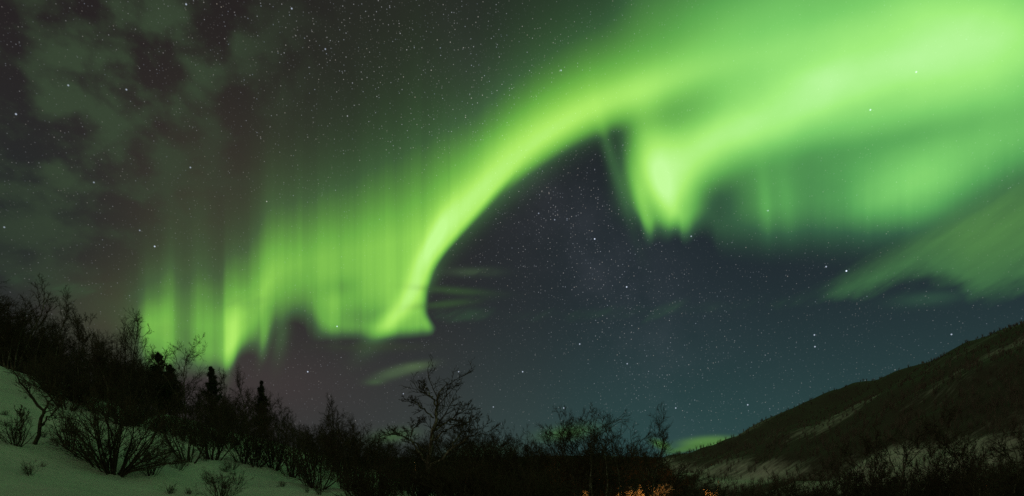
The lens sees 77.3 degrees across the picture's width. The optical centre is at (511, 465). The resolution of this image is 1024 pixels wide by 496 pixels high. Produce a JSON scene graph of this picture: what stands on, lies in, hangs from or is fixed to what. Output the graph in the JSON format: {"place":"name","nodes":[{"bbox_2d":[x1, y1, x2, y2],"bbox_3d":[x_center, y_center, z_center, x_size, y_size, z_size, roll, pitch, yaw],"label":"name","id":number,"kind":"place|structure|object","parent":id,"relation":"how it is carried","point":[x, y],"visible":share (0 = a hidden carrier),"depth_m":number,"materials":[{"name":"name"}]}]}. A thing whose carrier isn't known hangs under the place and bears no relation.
{"place":"outdoors","nodes":[
{"label":"outdoors","id":0,"kind":"place"},
{"bbox_2d":[0,366,433,495],"bbox_3d":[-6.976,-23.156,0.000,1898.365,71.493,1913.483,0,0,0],"label":"snow ground","id":1,"kind":"structure","parent":0,"point":[62,473],"depth_m":21.65,"materials":[{"name":"snow"}]},
{"bbox_2d":[0,313,29,366],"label":"bare birch","id":2,"kind":"object","parent":1,"relation":"on","point":[11,338],"visible":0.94,"depth_m":42.43,"materials":[{"name":"black plant"}]},
{"bbox_2d":[0,295,30,341],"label":"bare birch","id":3,"kind":"object","parent":1,"relation":"on","point":[1,297],"visible":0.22,"depth_m":46.87,"materials":[{"name":"black plant"}]},
{"bbox_2d":[0,300,37,370],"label":"bare birch","id":4,"kind":"object","parent":1,"relation":"on","point":[17,334],"visible":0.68,"depth_m":43.60,"materials":[{"name":"black plant"}]},
{"bbox_2d":[0,407,48,446],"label":"bare shrub","id":5,"kind":"object","parent":1,"relation":"on","point":[15,435],"visible":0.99,"depth_m":19.27,"materials":[{"name":"black plant"}]},
{"bbox_2d":[1,328,59,374],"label":"bare birch","id":6,"kind":"object","parent":1,"relation":"on","point":[26,359],"visible":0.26,"depth_m":46.79,"materials":[{"name":"black plant"}]},
{"bbox_2d":[0,274,61,369],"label":"bare birch","id":7,"kind":"object","parent":1,"relation":"on","point":[33,311],"visible":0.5,"depth_m":47.00,"materials":[{"name":"black plant"}]},
{"bbox_2d":[18,314,53,365],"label":"bare birch","id":8,"kind":"object","parent":1,"relation":"on","point":[41,323],"visible":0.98,"depth_m":42.38,"materials":[{"name":"black plant"}]},
{"bbox_2d":[3,356,71,444],"bbox_3d":[-15.314,-1.941,20.666,2.358,3.226,1.496,0,0,0],"label":"bare shrub","id":9,"kind":"object","parent":1,"relation":"on","point":[40,425],"visible":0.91,"depth_m":20.66,"materials":[{"name":"black plant"}]},
{"bbox_2d":[1,316,80,370],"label":"bare birch","id":10,"kind":"object","parent":1,"relation":"on","point":[50,342],"visible":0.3,"depth_m":47.43,"materials":[{"name":"black plant"}]},
{"bbox_2d":[0,351,90,391],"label":"bare shrub","id":11,"kind":"object","parent":1,"relation":"on","point":[55,366],"visible":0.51,"depth_m":34.46,"materials":[{"name":"black plant"}]},
{"bbox_2d":[15,354,86,395],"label":"bare shrub","id":12,"kind":"object","parent":1,"relation":"on","point":[42,374],"visible":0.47,"depth_m":33.94,"materials":[{"name":"black plant"}]},
{"bbox_2d":[33,286,80,358],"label":"bare birch","id":13,"kind":"object","parent":1,"relation":"on","point":[64,320],"visible":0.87,"depth_m":43.78,"materials":[{"name":"black plant"}]},
{"bbox_2d":[22,357,120,411],"bbox_3d":[-22.193,-3.930,32.121,3.072,2.823,3.873,0,0,35],"label":"bare shrub","id":14,"kind":"object","parent":1,"relation":"on","point":[64,391],"visible":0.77,"depth_m":31.68,"materials":[{"name":"black plant"}]},
{"bbox_2d":[45,402,111,450],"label":"bare shrub","id":15,"kind":"object","parent":1,"relation":"on","point":[60,434],"visible":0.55,"depth_m":21.63,"materials":[{"name":"black plant"}]},
{"bbox_2d":[67,303,90,371],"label":"bare birch","id":16,"kind":"object","parent":1,"relation":"on","point":[74,348],"visible":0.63,"depth_m":44.46,"materials":[{"name":"black plant"}]},
{"bbox_2d":[65,312,118,382],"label":"bare birch","id":17,"kind":"object","parent":1,"relation":"on","point":[86,336],"visible":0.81,"depth_m":43.15,"materials":[{"name":"black plant"}]},
{"bbox_2d":[86,338,110,384],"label":"bare birch","id":18,"kind":"object","parent":1,"relation":"on","point":[100,360],"visible":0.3,"depth_m":40.25,"materials":[{"name":"black plant"}]},
{"bbox_2d":[80,343,135,414],"bbox_3d":[-21.197,-4.484,33.859,3.182,4.331,2.243,0,0,19],"label":"bare birch","id":19,"kind":"object","parent":1,"relation":"on","point":[98,366],"visible":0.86,"depth_m":33.75,"materials":[{"name":"black plant"}]},
{"bbox_2d":[82,335,137,406],"bbox_3d":[-21.589,-4.684,34.517,2.745,4.366,2.739,0,0,-4],"label":"bare birch","id":20,"kind":"object","parent":1,"relation":"on","point":[103,365],"visible":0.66,"depth_m":34.28,"materials":[{"name":"black plant"}]},
{"bbox_2d":[40,366,197,476],"bbox_3d":[-13.231,-1.356,20.815,5.567,3.768,4.106,0,0,-17],"label":"willow shrub","id":21,"kind":"object","parent":1,"relation":"on","point":[104,460],"visible":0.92,"depth_m":20.69,"materials":[{"name":"black plant"}]},
{"bbox_2d":[93,356,147,407],"bbox_3d":[-21.755,-4.291,35.282,2.772,3.531,2.674,0,0,-5],"label":"bare birch","id":22,"kind":"object","parent":1,"relation":"on","point":[111,367],"visible":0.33,"depth_m":35.58,"materials":[{"name":"black plant"}]},
{"bbox_2d":[84,382,169,426],"bbox_3d":[-19.104,-2.916,31.793,3.871,2.327,3.071,0,0,19],"label":"bare shrub","id":23,"kind":"object","parent":1,"relation":"on","point":[142,407],"visible":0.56,"depth_m":31.64,"materials":[{"name":"black plant"}]},
{"bbox_2d":[107,308,153,389],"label":"bare birch","id":24,"kind":"object","parent":1,"relation":"on","point":[137,334],"visible":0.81,"depth_m":42.94,"materials":[{"name":"black plant"}]},
{"bbox_2d":[119,349,155,397],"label":"bare birch","id":25,"kind":"object","parent":1,"relation":"on","point":[141,367],"visible":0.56,"depth_m":43.05,"materials":[{"name":"black plant"}]},
{"bbox_2d":[131,347,163,407],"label":"bare birch","id":26,"kind":"object","parent":1,"relation":"on","point":[160,363],"visible":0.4,"depth_m":44.30,"materials":[{"name":"black plant"}]},
{"bbox_2d":[121,441,174,476],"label":"bare shrub","id":27,"kind":"object","parent":1,"relation":"on","point":[151,472],"visible":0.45,"depth_m":21.76,"materials":[{"name":"black plant"}]},
{"bbox_2d":[129,361,184,408],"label":"bare birch","id":28,"kind":"object","parent":1,"relation":"on","point":[151,387],"visible":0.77,"depth_m":41.27,"materials":[{"name":"black plant"}]},
{"bbox_2d":[145,352,179,410],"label":"pine tree","id":29,"kind":"object","parent":1,"relation":"on","point":[164,395],"visible":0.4,"depth_m":45.76,"materials":[{"name":"black plant"}]},
{"bbox_2d":[161,364,182,415],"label":"pine tree","id":30,"kind":"object","parent":1,"relation":"on","point":[175,378],"visible":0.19,"depth_m":46.90,"materials":[{"name":"black plant"}]},
{"bbox_2d":[155,380,192,431],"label":"bare birch","id":31,"kind":"object","parent":1,"relation":"on","point":[180,401],"visible":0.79,"depth_m":35.96,"materials":[{"name":"black plant"}]},
{"bbox_2d":[146,332,211,419],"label":"bare birch","id":32,"kind":"object","parent":1,"relation":"on","point":[179,373],"visible":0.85,"depth_m":43.81,"materials":[{"name":"black plant"}]},
{"bbox_2d":[146,396,241,463],"bbox_3d":[-13.001,-1.364,25.789,4.088,2.939,2.695,0,0,-3],"label":"bare shrub","id":33,"kind":"object","parent":1,"relation":"on","point":[190,437],"visible":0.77,"depth_m":25.68,"materials":[{"name":"black plant"}]},
{"bbox_2d":[187,396,226,433],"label":"bare birch","id":34,"kind":"object","parent":1,"relation":"on","point":[205,409],"visible":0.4,"depth_m":36.83,"materials":[{"name":"black plant"}]},
{"bbox_2d":[201,366,221,424],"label":"pine tree","id":35,"kind":"object","parent":1,"relation":"on","point":[212,384],"visible":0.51,"depth_m":49.78,"materials":[{"name":"black plant"}]},
{"bbox_2d":[174,395,256,460],"bbox_3d":[-13.146,-1.483,27.931,3.132,2.989,3.733,0,0,5],"label":"bare shrub","id":36,"kind":"object","parent":1,"relation":"on","point":[201,420],"visible":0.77,"depth_m":27.46,"materials":[{"name":"black plant"}]},
{"bbox_2d":[199,390,239,436],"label":"bare birch","id":37,"kind":"object","parent":1,"relation":"on","point":[226,401],"visible":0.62,"depth_m":34.60,"materials":[{"name":"black plant"}]},
{"bbox_2d":[195,461,254,495],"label":"bare shrub","id":38,"kind":"object","parent":1,"relation":"on","point":[224,486],"visible":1,"depth_m":18.22,"materials":[{"name":"black plant"}]},
{"bbox_2d":[199,392,252,448],"bbox_3d":[-15.739,-2.344,35.020,2.817,3.393,3.092,0,0,-32],"label":"bare birch","id":39,"kind":"object","parent":1,"relation":"on","point":[208,397],"visible":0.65,"depth_m":34.54,"materials":[{"name":"black plant"}]},
{"bbox_2d":[217,389,258,443],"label":"bare birch","id":40,"kind":"object","parent":1,"relation":"on","point":[239,407],"visible":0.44,"depth_m":38.65,"materials":[{"name":"black plant"}]},
{"bbox_2d":[221,414,265,463],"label":"bare shrub","id":41,"kind":"object","parent":1,"relation":"on","point":[238,451],"visible":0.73,"depth_m":28.94,"materials":[{"name":"black plant"}]},
{"bbox_2d":[229,364,259,414],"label":"bare birch","id":42,"kind":"object","parent":1,"relation":"on","point":[238,386],"visible":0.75,"depth_m":55.22,"materials":[{"name":"black plant"}]},
{"bbox_2d":[230,396,270,451],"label":"bare birch","id":43,"kind":"object","parent":1,"relation":"on","point":[258,414],"visible":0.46,"depth_m":37.96,"materials":[{"name":"black plant"}]},
{"bbox_2d":[222,418,292,467],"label":"bare shrub","id":44,"kind":"object","parent":1,"relation":"on","point":[260,452],"visible":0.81,"depth_m":29.09,"materials":[{"name":"black plant"}]},
{"bbox_2d":[251,380,271,435],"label":"pine tree","id":45,"kind":"object","parent":1,"relation":"on","point":[261,397],"visible":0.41,"depth_m":55.73,"materials":[{"name":"black plant"}]},
{"bbox_2d":[242,394,283,444],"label":"bare birch","id":46,"kind":"object","parent":1,"relation":"on","point":[269,420],"visible":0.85,"depth_m":32.80,"materials":[{"name":"black plant"}]},
{"bbox_2d":[245,421,299,470],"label":"bare shrub","id":47,"kind":"object","parent":1,"relation":"on","point":[279,460],"visible":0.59,"depth_m":29.75,"materials":[{"name":"black plant"}]},
{"bbox_2d":[262,387,288,437],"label":"bare birch","id":48,"kind":"object","parent":1,"relation":"on","point":[276,419],"visible":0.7,"depth_m":55.72,"materials":[{"name":"black plant"}]},
{"bbox_2d":[277,412,300,460],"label":"bare birch","id":49,"kind":"object","parent":1,"relation":"on","point":[293,432],"visible":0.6,"depth_m":39.12,"materials":[{"name":"black plant"}]},
{"bbox_2d":[263,424,319,477],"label":"bare shrub","id":50,"kind":"object","parent":1,"relation":"on","point":[287,459],"visible":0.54,"depth_m":29.34,"materials":[{"name":"black plant"}]},
{"bbox_2d":[294,424,329,468],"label":"bare birch","id":51,"kind":"object","parent":1,"relation":"on","point":[307,435],"visible":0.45,"depth_m":34.80,"materials":[{"name":"black plant"}]},
{"bbox_2d":[299,406,348,463],"bbox_3d":[-9.934,-1.336,34.525,2.139,3.898,3.034,0,0,26],"label":"bare birch","id":52,"kind":"object","parent":1,"relation":"on","point":[329,428],"visible":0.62,"depth_m":34.84,"materials":[{"name":"black plant"}]},
{"bbox_2d":[277,411,375,489],"bbox_3d":[-7.701,-0.527,26.442,4.223,3.538,4.265,0,0,-15],"label":"bare shrub","id":53,"kind":"object","parent":1,"relation":"on","point":[299,471],"visible":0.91,"depth_m":26.26,"materials":[{"name":"black plant"}]},
{"bbox_2d":[319,408,354,488],"bbox_3d":[-7.731,-0.684,27.836,1.772,3.847,2.514,0,0,-8],"label":"bare birch","id":54,"kind":"object","parent":1,"relation":"on","point":[336,437],"visible":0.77,"depth_m":27.56,"materials":[{"name":"black plant"}]},
{"bbox_2d":[322,418,359,481],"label":"bare birch","id":55,"kind":"object","parent":1,"relation":"on","point":[347,438],"visible":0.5,"depth_m":32.84,"materials":[{"name":"black plant"}]},
{"bbox_2d":[314,421,383,490],"bbox_3d":[-6.573,-0.281,25.826,2.812,3.067,4.266,0,0,-19],"label":"bare shrub","id":56,"kind":"object","parent":1,"relation":"on","point":[355,461],"visible":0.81,"depth_m":25.56,"materials":[{"name":"black plant"}]},
{"bbox_2d":[323,429,379,473],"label":"bare birch","id":57,"kind":"object","parent":1,"relation":"on","point":[368,435],"visible":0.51,"depth_m":28.41,"materials":[{"name":"black plant"}]},
{"bbox_2d":[319,466,399,495],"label":"bare shrub","id":58,"kind":"object","parent":1,"relation":"on","point":[356,493],"visible":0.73,"depth_m":21.54,"materials":[{"name":"black plant"}]},
{"bbox_2d":[328,456,393,495],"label":"bare shrub","id":59,"kind":"object","parent":1,"relation":"on","point":[359,481],"visible":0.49,"depth_m":22.02,"materials":[{"name":"black plant"}]},
{"bbox_2d":[342,424,381,476],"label":"bare birch","id":60,"kind":"object","parent":1,"relation":"on","point":[362,447],"visible":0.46,"depth_m":29.08,"materials":[{"name":"black plant"}]},
{"bbox_2d":[327,450,412,495],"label":"bare shrub","id":61,"kind":"object","parent":1,"relation":"on","point":[382,480],"visible":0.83,"depth_m":21.91,"materials":[{"name":"black plant"}]},
{"bbox_2d":[355,471,388,495],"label":"bare shrub","id":62,"kind":"object","parent":1,"relation":"on","point":[375,488],"visible":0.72,"depth_m":21.26,"materials":[{"name":"black plant"}]},
{"bbox_2d":[359,437,405,477],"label":"bare birch","id":63,"kind":"object","parent":1,"relation":"on","point":[384,452],"visible":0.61,"depth_m":28.11,"materials":[{"name":"black plant"}]},
{"bbox_2d":[365,472,412,495],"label":"bare shrub","id":64,"kind":"object","parent":1,"relation":"on","point":[394,490],"visible":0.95,"depth_m":21.66,"materials":[{"name":"black plant"}]},
{"bbox_2d":[384,442,425,477],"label":"bare birch","id":65,"kind":"object","parent":1,"relation":"on","point":[415,453],"visible":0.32,"depth_m":32.92,"materials":[{"name":"black plant"}]},
{"bbox_2d":[398,429,436,476],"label":"bare birch","id":66,"kind":"object","parent":1,"relation":"on","point":[419,460],"visible":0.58,"depth_m":30.32,"materials":[{"name":"black plant"}]},
{"bbox_2d":[399,437,456,477],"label":"bare birch","id":67,"kind":"object","parent":1,"relation":"on","point":[438,452],"visible":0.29,"depth_m":35.44,"materials":[{"name":"black plant"}]},
{"bbox_2d":[374,354,500,495],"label":"bare birch","id":68,"kind":"object","parent":1,"relation":"on","point":[459,426],"visible":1,"depth_m":25.86,"materials":[{"name":"black plant"}]},
{"bbox_2d":[424,420,463,474],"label":"bare birch","id":69,"kind":"object","parent":1,"relation":"on","point":[436,434],"visible":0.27,"depth_m":41.88,"materials":[{"name":"black plant"}]},
{"bbox_2d":[459,423,500,482],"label":"bare birch","id":70,"kind":"object","parent":1,"relation":"on","point":[484,441],"visible":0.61,"depth_m":28.87,"materials":[{"name":"black plant"}]},
{"bbox_2d":[441,427,519,479],"bbox_3d":[-1.607,-0.021,30.140,3.358,4.013,2.474,0,0,39],"label":"bare birch","id":71,"kind":"object","parent":1,"relation":"on","point":[486,454],"visible":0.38,"depth_m":30.08,"materials":[{"name":"black plant"}]},
{"bbox_2d":[476,436,519,475],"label":"bare birch","id":72,"kind":"object","parent":1,"relation":"on","point":[509,450],"visible":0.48,"depth_m":33.98,"materials":[{"name":"black plant"}]},
{"bbox_2d":[480,419,518,475],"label":"bare birch","id":73,"kind":"object","parent":1,"relation":"on","point":[505,437],"visible":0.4,"depth_m":36.05,"materials":[{"name":"black plant"}]},
{"bbox_2d":[511,425,540,477],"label":"bare birch","id":74,"kind":"object","parent":1,"relation":"on","point":[527,459],"visible":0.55,"depth_m":35.47,"materials":[{"name":"black plant"}]},
{"bbox_2d":[519,440,564,488],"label":"bare birch","id":75,"kind":"object","parent":1,"relation":"on","point":[541,459],"visible":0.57,"depth_m":30.90,"materials":[{"name":"black plant"}]},
{"bbox_2d":[529,405,589,489],"bbox_3d":[2.495,-0.356,33.513,3.473,5.735,2.578,0,0,-11],"label":"bare birch","id":76,"kind":"object","parent":1,"relation":"on","point":[548,439],"visible":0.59,"depth_m":33.53,"materials":[{"name":"black plant"}]},
{"bbox_2d":[509,403,641,495],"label":"bare birch","id":77,"kind":"object","parent":1,"relation":"on","point":[597,443],"visible":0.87,"depth_m":29.56,"materials":[{"name":"black plant"}]},
{"bbox_2d":[541,416,630,495],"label":"bare birch","id":78,"kind":"object","parent":1,"relation":"on","point":[559,446],"visible":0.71,"depth_m":30.83,"materials":[{"name":"black plant"}]},
{"bbox_2d":[562,407,661,495],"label":"bare birch","id":79,"kind":"object","parent":1,"relation":"on","point":[616,449],"visible":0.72,"depth_m":31.01,"materials":[{"name":"black plant"}]},
{"bbox_2d":[598,453,647,495],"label":"bare birch","id":80,"kind":"object","parent":1,"relation":"on","point":[623,476],"visible":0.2,"depth_m":50.09,"materials":[{"name":"black plant"}]},
{"bbox_2d":[595,445,662,494],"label":"bare birch","id":81,"kind":"object","parent":1,"relation":"on","point":[653,461],"visible":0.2,"depth_m":53.34,"materials":[{"name":"black plant"}]},
{"bbox_2d":[625,483,674,495],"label":"frosted birch","id":82,"kind":"object","parent":1,"relation":"on","point":[655,491],"visible":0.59,"depth_m":45.10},
{"bbox_2d":[624,404,680,495],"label":"bare birch","id":83,"kind":"object","parent":1,"relation":"on","point":[663,447],"visible":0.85,"depth_m":35.29,"materials":[{"name":"black plant"}]},
{"bbox_2d":[619,444,689,495],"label":"bare birch","id":84,"kind":"object","parent":1,"relation":"on","point":[682,469],"visible":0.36,"depth_m":54.78,"materials":[{"name":"black plant"}]},
{"bbox_2d":[628,456,692,495],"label":"bare birch","id":85,"kind":"object","parent":1,"relation":"on","point":[665,474],"visible":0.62,"depth_m":48.30,"materials":[{"name":"black plant"}]},
{"bbox_2d":[643,467,714,495],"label":"bare birch","id":86,"kind":"object","parent":1,"relation":"on","point":[693,482],"visible":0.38,"depth_m":53.64,"materials":[{"name":"black plant"}]},
{"bbox_2d":[681,470,725,495],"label":"bare birch","id":87,"kind":"object","parent":1,"relation":"on","point":[696,489],"visible":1,"depth_m":50.92,"materials":[{"name":"black plant"}]},
{"bbox_2d":[397,321,1023,495],"bbox_3d":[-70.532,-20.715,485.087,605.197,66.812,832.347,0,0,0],"label":"birch woods","id":88,"kind":"object","parent":1,"relation":"on","point":[901,423],"visible":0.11,"depth_m":186.53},
{"bbox_2d":[697,470,781,495],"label":"bare birch","id":89,"kind":"object","parent":1,"relation":"on","point":[730,493],"visible":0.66,"depth_m":69.05,"materials":[{"name":"black plant"}]},
{"bbox_2d":[754,464,808,495],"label":"bare birch","id":90,"kind":"object","parent":1,"relation":"on","point":[793,492],"visible":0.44,"depth_m":76.20,"materials":[{"name":"black plant"}]},
{"bbox_2d":[765,468,854,495],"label":"bare birch","id":91,"kind":"object","parent":1,"relation":"on","point":[803,489],"visible":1,"depth_m":49.20,"materials":[{"name":"black plant"}]},
{"bbox_2d":[800,460,860,495],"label":"bare birch","id":92,"kind":"object","parent":1,"relation":"on","point":[834,484],"visible":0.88,"depth_m":60.65,"materials":[{"name":"black plant"}]},
{"bbox_2d":[823,450,859,495],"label":"bare birch","id":93,"kind":"object","parent":1,"relation":"on","point":[832,465],"visible":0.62,"depth_m":66.85,"materials":[{"name":"black plant"}]},
{"bbox_2d":[846,422,893,488],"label":"bare birch","id":94,"kind":"object","parent":1,"relation":"on","point":[878,452],"visible":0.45,"depth_m":70.11,"materials":[{"name":"black plant"}]},
{"bbox_2d":[831,468,917,495],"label":"bare birch","id":95,"kind":"object","parent":1,"relation":"on","point":[849,484],"visible":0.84,"depth_m":51.58,"materials":[{"name":"black plant"}]},
{"bbox_2d":[862,471,893,495],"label":"bare birch","id":96,"kind":"object","parent":1,"relation":"on","point":[874,479],"visible":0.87,"depth_m":51.28,"materials":[{"name":"black plant"}]},
{"bbox_2d":[845,465,911,495],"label":"bare birch","id":97,"kind":"object","parent":1,"relation":"on","point":[866,483],"visible":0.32,"depth_m":66.16,"materials":[{"name":"black plant"}]},
{"bbox_2d":[852,455,929,495],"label":"bare birch","id":98,"kind":"object","parent":1,"relation":"on","point":[889,482],"visible":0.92,"depth_m":51.49,"materials":[{"name":"black plant"}]},
{"bbox_2d":[837,410,950,495],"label":"bare birch","id":99,"kind":"object","parent":1,"relation":"on","point":[886,448],"visible":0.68,"depth_m":66.29,"materials":[{"name":"black plant"}]},
{"bbox_2d":[861,459,968,495],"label":"bare birch","id":100,"kind":"object","parent":1,"relation":"on","point":[899,475],"visible":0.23,"depth_m":66.16,"materials":[{"name":"black plant"}]},
{"bbox_2d":[908,460,962,495],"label":"bare birch","id":101,"kind":"object","parent":1,"relation":"on","point":[940,487],"visible":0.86,"depth_m":57.13,"materials":[{"name":"black plant"}]},
{"bbox_2d":[904,413,977,494],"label":"bare birch","id":102,"kind":"object","parent":1,"relation":"on","point":[939,459],"visible":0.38,"depth_m":65.71,"materials":[{"name":"black plant"}]},
{"bbox_2d":[945,437,978,494],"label":"bare birch","id":103,"kind":"object","parent":1,"relation":"on","point":[967,459],"visible":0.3,"depth_m":65.55,"materials":[{"name":"black plant"}]},
{"bbox_2d":[907,405,1023,495],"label":"bare birch","id":104,"kind":"object","parent":1,"relation":"on","point":[951,450],"visible":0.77,"depth_m":59.14,"materials":[{"name":"black plant"}]},
{"bbox_2d":[975,418,1023,495],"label":"bare birch","id":105,"kind":"object","parent":1,"relation":"on","point":[1015,476],"visible":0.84,"depth_m":56.08,"materials":[{"name":"plant"}]},
{"bbox_2d":[980,460,1023,495],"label":"bare birch","id":106,"kind":"object","parent":1,"relation":"on","point":[1021,488],"visible":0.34,"depth_m":61.48,"materials":[{"name":"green plant"}]},
{"bbox_2d":[0,0,1023,457],"label":"sky","id":107,"kind":"structure","parent":0,"point":[728,216],"materials":[{"name":"green"}]},
{"bbox_2d":[646,324,1023,495],"bbox_3d":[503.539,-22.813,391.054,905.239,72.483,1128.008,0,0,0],"label":"hill","id":108,"kind":"structure","parent":0,"point":[780,463],"depth_m":210.38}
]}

